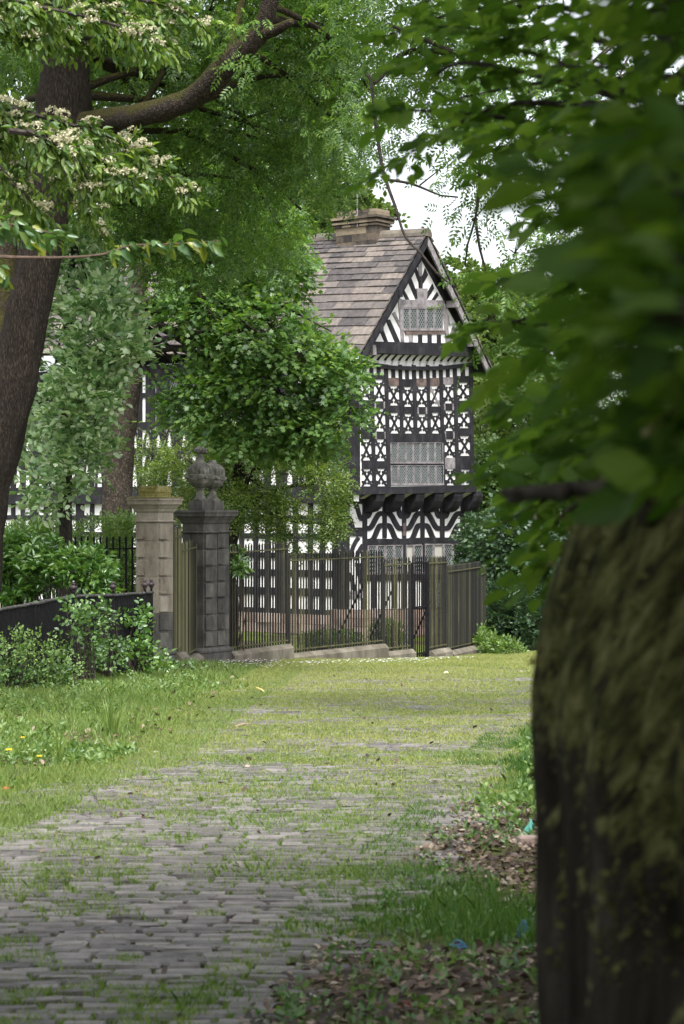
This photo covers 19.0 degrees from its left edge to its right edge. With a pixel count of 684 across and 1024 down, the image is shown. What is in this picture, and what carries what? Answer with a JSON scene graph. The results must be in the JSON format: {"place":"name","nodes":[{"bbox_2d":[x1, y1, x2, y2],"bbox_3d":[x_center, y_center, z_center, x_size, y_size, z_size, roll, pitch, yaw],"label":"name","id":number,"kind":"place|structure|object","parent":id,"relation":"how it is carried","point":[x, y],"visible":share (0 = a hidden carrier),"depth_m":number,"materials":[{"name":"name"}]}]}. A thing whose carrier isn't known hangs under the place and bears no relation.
{"place":"outdoors","nodes":[
{"label":"outdoors","id":0,"kind":"place"},
{"bbox_2d":[0,660,533,1023],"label":"cobbled road","id":1,"kind":"structure","parent":0,"point":[70,942],"depth_m":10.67,"materials":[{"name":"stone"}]},
{"bbox_2d":[0,755,533,1023],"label":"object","id":2,"kind":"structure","parent":1,"relation":"on","point":[34,937],"depth_m":10.91,"materials":[{"name":"green plant"}]},
{"bbox_2d":[0,573,553,1023],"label":"ground","id":3,"kind":"structure","parent":0,"point":[469,990],"depth_m":8.02,"materials":[{"name":"soil"}]},
{"bbox_2d":[5,748,20,785],"bbox_3d":[-2.515,1.976,15.607,0.108,0.335,0.115,0,0,31],"label":"buttercup","id":4,"kind":"object","parent":3,"relation":"on","point":[8,749],"visible":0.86,"depth_m":15.61,"materials":[{"name":"green plant"}]},
{"bbox_2d":[0,643,82,689],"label":"climbing plant","id":5,"kind":"object","parent":3,"relation":"on","point":[28,675],"visible":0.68,"depth_m":25.89,"materials":[{"name":"green plant"}]},
{"bbox_2d":[37,755,49,788],"bbox_3d":[-2.255,1.987,15.444,0.097,0.304,0.128,0,0,0],"label":"buttercup","id":6,"kind":"object","parent":3,"relation":"on","point":[42,774],"visible":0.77,"depth_m":15.41,"materials":[{"name":"green plant"}]},
{"bbox_2d":[0,622,97,688],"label":"climbing plant","id":7,"kind":"object","parent":3,"relation":"on","point":[25,652],"visible":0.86,"depth_m":25.98,"materials":[{"name":"green plant"}]},
{"bbox_2d":[45,730,71,762],"bbox_3d":[-2.365,1.983,17.213,0.233,0.336,0.332,0,0,-36],"label":"grass tuft","id":8,"kind":"object","parent":3,"relation":"on","point":[59,753],"visible":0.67,"depth_m":17.19,"materials":[{"name":"green plant"}]},
{"bbox_2d":[0,2,122,370],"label":"woodland tree","id":9,"kind":"object","parent":3,"relation":"on","point":[20,86],"visible":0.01,"depth_m":77.34,"materials":[{"name":"green plant"}]},
{"bbox_2d":[0,521,126,607],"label":"laurel bush","id":10,"kind":"object","parent":3,"relation":"on","point":[35,564],"visible":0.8,"depth_m":33.15,"materials":[{"name":"green plant"}]},
{"bbox_2d":[0,536,135,607],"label":"iron railing","id":11,"kind":"object","parent":3,"relation":"on","point":[120,548],"visible":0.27,"depth_m":36.74,"materials":[{"name":"black metal"}]},
{"bbox_2d":[5,507,136,600],"bbox_3d":[-5.300,1.375,39.940,3.426,2.981,2.416,0,0,0],"label":"hedge","id":12,"kind":"object","parent":3,"relation":"on","point":[117,521],"visible":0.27,"depth_m":39.84,"materials":[{"name":"green plant"}]},
{"bbox_2d":[0,579,154,679],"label":"iron fence","id":13,"kind":"object","parent":3,"relation":"on","point":[33,615],"visible":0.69,"depth_m":29.12,"materials":[{"name":"black metal"}]},
{"bbox_2d":[47,593,115,683],"bbox_3d":[-3.603,1.796,28.347,0.826,1.393,1.374,0,0,13],"label":"climbing plant","id":14,"kind":"object","parent":3,"relation":"on","point":[77,614],"visible":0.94,"depth_m":28.47,"materials":[{"name":"green plant"}]},
{"bbox_2d":[8,222,165,596],"bbox_3d":[-4.914,-1.215,36.092,4.951,8.033,2.801,0,0,44],"label":"pale leaved tree","id":15,"kind":"object","parent":3,"relation":"on","point":[79,381],"visible":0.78,"depth_m":35.05,"materials":[{"name":"green plant"}]},
{"bbox_2d":[68,595,133,678],"bbox_3d":[-3.467,1.888,29.742,0.820,1.333,1.406,0,0,12],"label":"climbing plant","id":16,"kind":"object","parent":3,"relation":"on","point":[113,659],"visible":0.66,"depth_m":29.92,"materials":[{"name":"green plant"}]},
{"bbox_2d":[0,210,227,290],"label":"cherry tree","id":17,"kind":"object","parent":3,"relation":"on","point":[38,244],"visible":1,"depth_m":12.04,"materials":[{"name":"green plant"}]},
{"bbox_2d":[95,698,132,736],"bbox_3d":[-2.289,2.038,20.502,0.392,0.438,0.396,0,0,0],"label":"grass tuft","id":18,"kind":"object","parent":3,"relation":"on","point":[112,724],"visible":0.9,"depth_m":20.49,"materials":[{"name":"green plant"}]},
{"bbox_2d":[0,0,237,256],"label":"flowering tree","id":19,"kind":"object","parent":3,"relation":"on","point":[46,145],"visible":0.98,"depth_m":20.25,"materials":[{"name":"green plant"}]},
{"bbox_2d":[128,707,145,732],"bbox_3d":[-2.158,2.138,21.002,0.276,0.314,0.181,0,0,-22],"label":"grass tuft","id":20,"kind":"object","parent":3,"relation":"on","point":[136,721],"visible":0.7,"depth_m":20.98,"materials":[{"name":"green plant"}]},
{"bbox_2d":[118,597,175,676],"bbox_3d":[-3.091,1.998,31.675,1.094,1.329,1.562,0,0,29],"label":"climbing plant","id":21,"kind":"object","parent":3,"relation":"on","point":[142,661],"visible":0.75,"depth_m":31.61,"materials":[{"name":"green plant"}]},
{"bbox_2d":[0,658,306,837],"bbox_3d":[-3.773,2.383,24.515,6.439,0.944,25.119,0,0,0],"label":"verge grass","id":22,"kind":"structure","parent":3,"relation":"on","point":[154,700],"depth_m":21.70,"materials":[{"name":"green plant"}]},
{"bbox_2d":[126,486,183,660],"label":"gate pier","id":23,"kind":"structure","parent":3,"relation":"on","point":[154,508],"depth_m":36.20,"materials":[{"name":"stone"}]},
{"bbox_2d":[69,0,247,239],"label":"woodland tree","id":24,"kind":"object","parent":3,"relation":"on","point":[120,80],"depth_m":81.05,"materials":[{"name":"green plant"}]},
{"bbox_2d":[149,654,208,675],"bbox_3d":[-2.848,2.545,33.814,1.284,0.448,2.742,0,0,0],"label":"climbing plant","id":25,"kind":"object","parent":3,"relation":"on","point":[191,662],"visible":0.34,"depth_m":34.11,"materials":[{"name":"green plant"}]},
{"bbox_2d":[172,528,203,661],"bbox_3d":[-2.895,1.798,37.501,0.353,3.017,1.631,0,0,10],"label":"iron railing","id":26,"kind":"object","parent":3,"relation":"on","point":[184,599],"visible":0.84,"depth_m":37.52,"materials":[{"name":"metal"}]},
{"bbox_2d":[174,446,226,661],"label":"gate pier","id":27,"kind":"structure","parent":3,"relation":"on","point":[199,518],"depth_m":38.39,"materials":[{"name":"stone"}]},
{"bbox_2d":[197,793,204,801],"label":"grass tuft","id":28,"kind":"object","parent":3,"relation":"on","point":[201,798],"visible":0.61,"depth_m":14.59,"materials":[{"name":"green plant"}]},
{"bbox_2d":[0,0,410,593],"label":"ash tree","id":29,"kind":"object","parent":3,"relation":"on","point":[25,306],"visible":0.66,"depth_m":31.97,"materials":[{"name":"green plant"}]},
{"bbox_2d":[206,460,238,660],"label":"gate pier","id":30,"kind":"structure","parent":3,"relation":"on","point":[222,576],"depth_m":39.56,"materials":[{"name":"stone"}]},
{"bbox_2d":[230,543,253,650],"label":"laurel sprig","id":31,"kind":"object","parent":3,"relation":"on","point":[243,566],"visible":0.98,"depth_m":40.13,"materials":[{"name":"green plant"}]},
{"bbox_2d":[101,163,389,586],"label":"maple tree","id":32,"kind":"object","parent":3,"relation":"on","point":[226,347],"visible":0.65,"depth_m":41.80,"materials":[{"name":"green plant"}]},
{"bbox_2d":[133,415,360,645],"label":"thorn tree","id":33,"kind":"object","parent":3,"relation":"on","point":[235,494],"visible":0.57,"depth_m":46.72,"materials":[{"name":"green plant"}]},
{"bbox_2d":[5,194,491,639],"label":"timber house","id":34,"kind":"structure","parent":3,"relation":"on","point":[382,292],"depth_m":60.10,"materials":[{"name":"paint"}]},
{"bbox_2d":[166,368,227,422],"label":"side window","id":35,"kind":"structure","parent":34,"relation":"in","point":[173,384],"depth_m":61.76,"materials":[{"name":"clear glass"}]},
{"bbox_2d":[367,545,402,573],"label":"lower window","id":36,"kind":"structure","parent":34,"relation":"in","point":[388,551],"depth_m":59.74,"materials":[{"name":"grey glass"}]},
{"bbox_2d":[406,545,422,573],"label":"lower window","id":37,"kind":"structure","parent":34,"relation":"in","point":[413,551],"depth_m":60.86,"materials":[{"name":"grey glass"}]},
{"bbox_2d":[390,443,443,463],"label":"upper window","id":38,"kind":"structure","parent":34,"relation":"in","point":[400,453],"depth_m":60.20,"materials":[{"name":"grey glass"}]},
{"bbox_2d":[390,465,443,484],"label":"upper window","id":39,"kind":"structure","parent":34,"relation":"in","point":[400,474],"depth_m":60.22,"materials":[{"name":"grey glass"}]},
{"bbox_2d":[402,308,443,330],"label":"gable window","id":40,"kind":"structure","parent":34,"relation":"in","point":[414,319],"depth_m":60.14,"materials":[{"name":"grey glass"}]},
{"bbox_2d":[425,544,460,565],"bbox_3d":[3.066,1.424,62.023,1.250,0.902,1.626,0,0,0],"label":"lower window","id":41,"kind":"structure","parent":34,"relation":"in","point":[431,550],"depth_m":61.94,"materials":[{"name":"grey glass"}]},
{"bbox_2d":[0,651,535,863],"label":"lawn grass","id":42,"kind":"structure","parent":3,"relation":"on","point":[478,662],"depth_m":24.40,"materials":[{"name":"green plant"}]},
{"bbox_2d":[0,663,538,1023],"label":"dead leaves","id":43,"kind":"object","parent":3,"relation":"on","point":[423,982],"visible":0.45,"depth_m":8.16,"materials":[{"name":"brown plant"}]},
{"bbox_2d":[200,0,370,217],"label":"woodland tree","id":44,"kind":"object","parent":3,"relation":"on","point":[285,108],"visible":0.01,"depth_m":88.41,"materials":[{"name":"green plant"}]},
{"bbox_2d":[296,628,365,650],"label":"box hedge","id":45,"kind":"object","parent":3,"relation":"on","point":[326,638],"visible":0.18,"depth_m":50.82,"materials":[{"name":"green plant"}]},
{"bbox_2d":[150,721,536,1023],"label":"shaded grass","id":46,"kind":"structure","parent":3,"relation":"on","point":[520,765],"depth_m":9.82,"materials":[{"name":"green plant"}]},
{"bbox_2d":[225,656,472,667],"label":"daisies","id":47,"kind":"object","parent":3,"relation":"on","point":[338,661],"visible":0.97,"depth_m":40.09,"materials":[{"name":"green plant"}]},
{"bbox_2d":[293,163,410,233],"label":"woodland tree","id":48,"kind":"object","parent":3,"relation":"on","point":[378,203],"visible":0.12,"depth_m":82.93,"materials":[{"name":"green plant"}]},
{"bbox_2d":[228,541,485,660],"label":"iron railing","id":49,"kind":"object","parent":3,"relation":"on","point":[457,598],"visible":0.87,"depth_m":43.40,"materials":[{"name":"metal"}]},
{"bbox_2d":[411,556,428,656],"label":"iron gate","id":50,"kind":"structure","parent":49,"relation":"attached to","point":[425,607],"depth_m":45.67,"materials":[{"name":"black metal"}]},
{"bbox_2d":[367,617,407,650],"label":"box hedge","id":51,"kind":"object","parent":3,"relation":"on","point":[388,633],"visible":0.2,"depth_m":49.87,"materials":[{"name":"green plant"}]},
{"bbox_2d":[252,814,538,1023],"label":"shade weeds","id":52,"kind":"object","parent":3,"relation":"on","point":[301,1012],"visible":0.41,"depth_m":8.17,"materials":[{"name":"green plant"}]},
{"bbox_2d":[397,1001,425,1007],"bbox_3d":[0.261,1.793,7.445,0.118,0.020,0.072,0,0,0],"label":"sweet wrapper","id":53,"kind":"object","parent":3,"relation":"on","point":[407,1002],"visible":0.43,"depth_m":7.44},
{"bbox_2d":[450,939,468,948],"bbox_3d":[0.501,1.847,8.729,0.082,0.034,0.065,0,0,0],"label":"plastic bag","id":54,"kind":"object","parent":3,"relation":"on","point":[464,945],"visible":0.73,"depth_m":8.73,"materials":[{"name":"blue plastic"}]},
{"bbox_2d":[442,247,489,561],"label":"woodland tree","id":55,"kind":"object","parent":3,"relation":"on","point":[469,264],"visible":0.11,"depth_m":95.35,"materials":[{"name":"green plant"}]},
{"bbox_2d":[448,510,498,630],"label":"undergrowth shrub","id":56,"kind":"object","parent":3,"relation":"on","point":[460,549],"visible":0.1,"depth_m":59.76,"materials":[{"name":"green plant"}]},
{"bbox_2d":[301,0,675,410],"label":"ash tree","id":57,"kind":"object","parent":3,"relation":"on","point":[443,86],"visible":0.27,"depth_m":22.09,"materials":[{"name":"green plant"}]},
{"bbox_2d":[452,729,534,828],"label":"verge weeds","id":58,"kind":"object","parent":3,"relation":"on","point":[506,805],"visible":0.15,"depth_m":13.70,"materials":[{"name":"green plant"}]},
{"bbox_2d":[471,620,529,653],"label":"nettle clump","id":59,"kind":"object","parent":3,"relation":"on","point":[487,645],"visible":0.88,"depth_m":49.45,"materials":[{"name":"green plant"}]},
{"bbox_2d":[456,262,555,538],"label":"woodland tree","id":60,"kind":"object","parent":3,"relation":"on","point":[472,300],"visible":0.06,"depth_m":76.85,"materials":[{"name":"green plant"}]},
{"bbox_2d":[446,488,568,625],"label":"woodland tree","id":61,"kind":"object","parent":3,"relation":"on","point":[499,549],"visible":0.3,"depth_m":57.53,"materials":[{"name":"green plant"}]},
{"bbox_2d":[335,0,683,1023],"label":"leaning tree","id":62,"kind":"object","parent":3,"relation":"on","point":[607,728],"visible":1,"depth_m":2.74,"materials":[{"name":"green plant"}]},
{"bbox_2d":[462,431,564,609],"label":"woodland tree","id":63,"kind":"object","parent":3,"relation":"on","point":[492,485],"visible":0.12,"depth_m":64.38,"materials":[{"name":"green plant"}]},
{"bbox_2d":[486,569,542,645],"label":"undergrowth shrub","id":64,"kind":"object","parent":3,"relation":"on","point":[500,616],"visible":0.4,"depth_m":56.49,"materials":[{"name":"green plant"}]},
{"bbox_2d":[517,919,528,935],"bbox_3d":[0.791,1.817,8.912,0.062,0.074,0.051,0,0,0],"label":"plastic bag","id":65,"kind":"object","parent":3,"relation":"on","point":[525,923],"visible":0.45,"depth_m":8.91,"materials":[{"name":"blue plastic"}]},
{"bbox_2d":[517,835,535,848],"bbox_3d":[1.089,1.922,11.888,0.124,0.068,0.100,0,0,-9],"label":"brick","id":66,"kind":"object","parent":3,"relation":"on","point":[526,838],"visible":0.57,"depth_m":11.85,"materials":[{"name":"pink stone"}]},
{"bbox_2d":[523,819,533,833],"bbox_3d":[1.126,1.925,12.445,0.096,0.109,0.064,0,0,0],"label":"plastic bag","id":67,"kind":"object","parent":3,"relation":"on","point":[530,825],"visible":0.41,"depth_m":12.44,"materials":[{"name":"teal plastic"}]},
{"bbox_2d":[473,354,593,460],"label":"woodland tree","id":68,"kind":"object","parent":3,"relation":"on","point":[485,427],"visible":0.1,"depth_m":69.35,"materials":[{"name":"green plant"}]},
{"bbox_2d":[509,558,558,648],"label":"undergrowth shrub","id":69,"kind":"object","parent":3,"relation":"on","point":[526,620],"visible":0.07,"depth_m":53.83,"materials":[{"name":"green plant"}]},
{"bbox_2d":[493,219,616,535],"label":"woodland tree","id":70,"kind":"object","parent":3,"relation":"on","point":[525,265],"visible":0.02,"depth_m":65.80,"materials":[{"name":"green plant"}]},
{"bbox_2d":[566,37,683,537],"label":"woodland tree","id":71,"kind":"object","parent":3,"relation":"on","point":[681,96],"depth_m":59.10,"materials":[{"name":"green plant"}]},
{"bbox_2d":[0,0,683,517],"label":"sky","id":72,"kind":"structure","parent":0,"point":[410,201],"materials":[{"name":"white"}]}
]}

